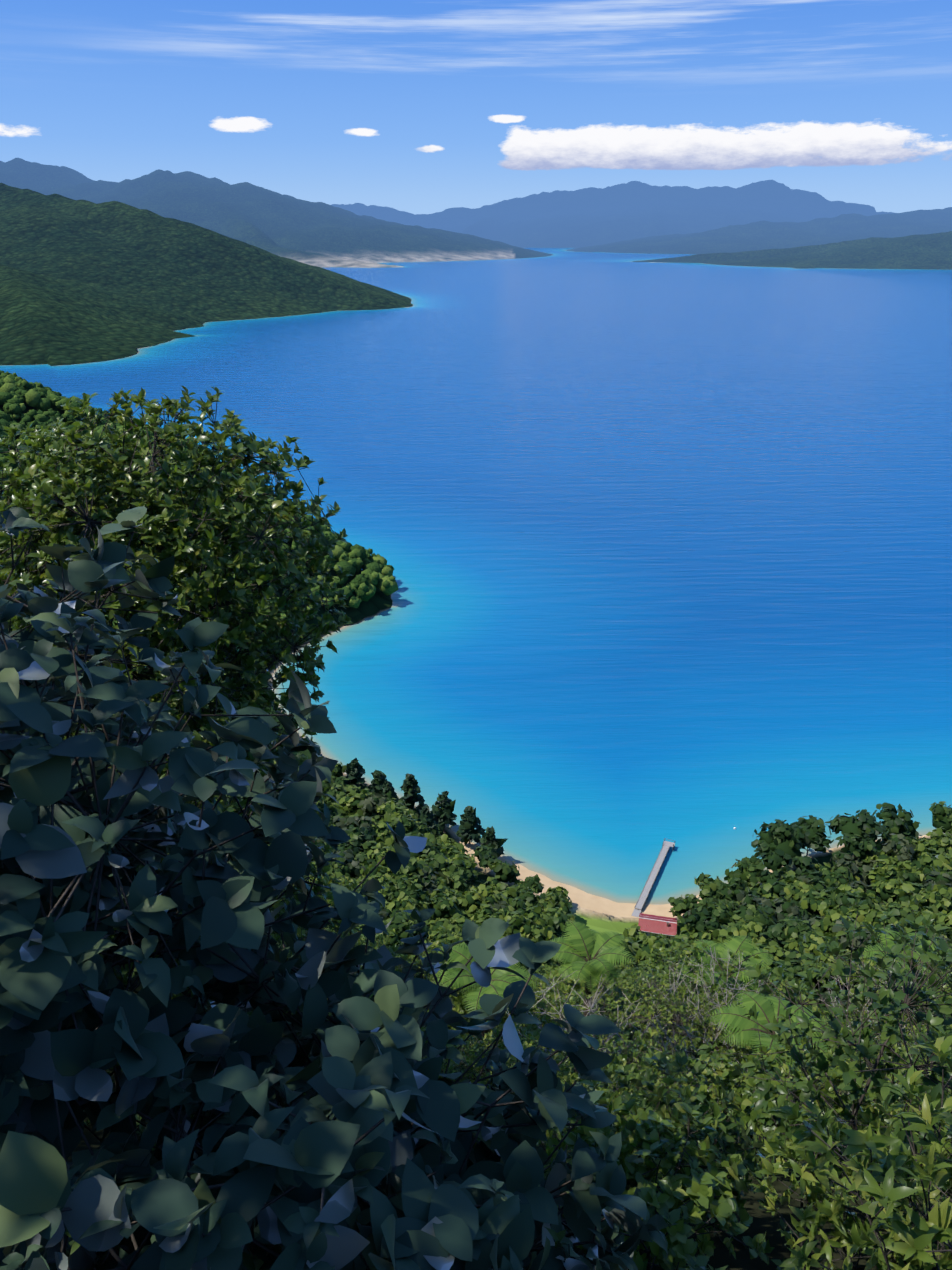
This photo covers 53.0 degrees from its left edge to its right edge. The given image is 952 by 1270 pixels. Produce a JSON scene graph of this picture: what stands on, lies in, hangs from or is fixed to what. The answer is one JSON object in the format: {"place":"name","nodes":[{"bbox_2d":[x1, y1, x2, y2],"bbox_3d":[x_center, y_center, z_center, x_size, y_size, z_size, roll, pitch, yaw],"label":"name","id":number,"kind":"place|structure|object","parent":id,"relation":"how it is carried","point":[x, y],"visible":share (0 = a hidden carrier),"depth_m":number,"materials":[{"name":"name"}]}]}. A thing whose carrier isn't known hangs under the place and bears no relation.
{"place":"outdoors","nodes":[
{"label":"outdoors","id":0,"kind":"place"},
{"bbox_2d":[0,248,951,904],"bbox_3d":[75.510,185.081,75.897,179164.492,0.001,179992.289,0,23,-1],"label":"sea","id":1,"kind":"structure","parent":0,"point":[662,548],"depth_m":694.61,"materials":[{"name":"liquid"}]},
{"bbox_2d":[0,158,951,1269],"bbox_3d":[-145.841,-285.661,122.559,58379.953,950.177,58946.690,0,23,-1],"label":"terrain","id":2,"kind":"structure","parent":0,"point":[90,269],"depth_m":5332.82,"materials":[{"name":"green plant"}]},
{"bbox_2d":[0,370,398,667],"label":"forest canopy","id":3,"kind":"object","parent":2,"relation":"on","point":[16,392],"visible":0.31,"depth_m":556.03,"materials":[{"name":"green plant"}]},
{"bbox_2d":[343,758,504,856],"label":"conifer trees","id":4,"kind":"object","parent":2,"relation":"on","point":[386,787],"visible":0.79,"depth_m":336.64,"materials":[{"name":"green plant"}]},
{"bbox_2d":[0,386,951,1269],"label":"bushes","id":5,"kind":"object","parent":2,"relation":"on","point":[164,496],"visible":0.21,"depth_m":9.25,"materials":[{"name":"green plant"}]},
{"bbox_2d":[0,398,951,1269],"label":"shrubs","id":6,"kind":"object","parent":2,"relation":"on","point":[128,662],"depth_m":6.52,"materials":[{"name":"green plant"}]},
{"bbox_2d":[0,506,668,1269],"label":"bush rangiora leaves","id":7,"kind":"object","parent":6,"relation":"attached to","point":[362,1072],"visible":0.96,"depth_m":3.62,"materials":[{"name":"green plant"}]},
{"bbox_2d":[63,731,951,1269],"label":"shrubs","id":8,"kind":"object","parent":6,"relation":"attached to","point":[893,1155],"visible":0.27,"depth_m":5.50,"materials":[{"name":"green plant"}]},
{"bbox_2d":[11,623,951,1147],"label":"forest trees","id":9,"kind":"object","parent":2,"relation":"on","point":[795,852],"depth_m":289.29,"materials":[{"name":"green plant"}]},
{"bbox_2d":[631,839,674,916],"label":"jetty","id":10,"kind":"object","parent":2,"relation":"on","point":[651,879],"visible":0.79,"depth_m":317.12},
{"bbox_2d":[638,913,676,939],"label":"house","id":11,"kind":"structure","parent":2,"relation":"on","point":[666,927],"depth_m":288.42,"materials":[{"name":"red wood"}]},
{"bbox_2d":[431,920,951,1139],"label":"tree ferns","id":12,"kind":"object","parent":2,"relation":"on","point":[594,941],"depth_m":21.42,"materials":[{"name":"green plant"}]},
{"bbox_2d":[502,945,937,1147],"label":"shrubs","id":13,"kind":"object","parent":2,"relation":"on","point":[620,1025],"visible":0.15,"depth_m":18.91,"materials":[{"name":"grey plant"}]},
{"bbox_2d":[0,0,951,214],"label":"sky","id":14,"kind":"structure","parent":0,"point":[415,107],"materials":[{"name":"blue"}]}
]}

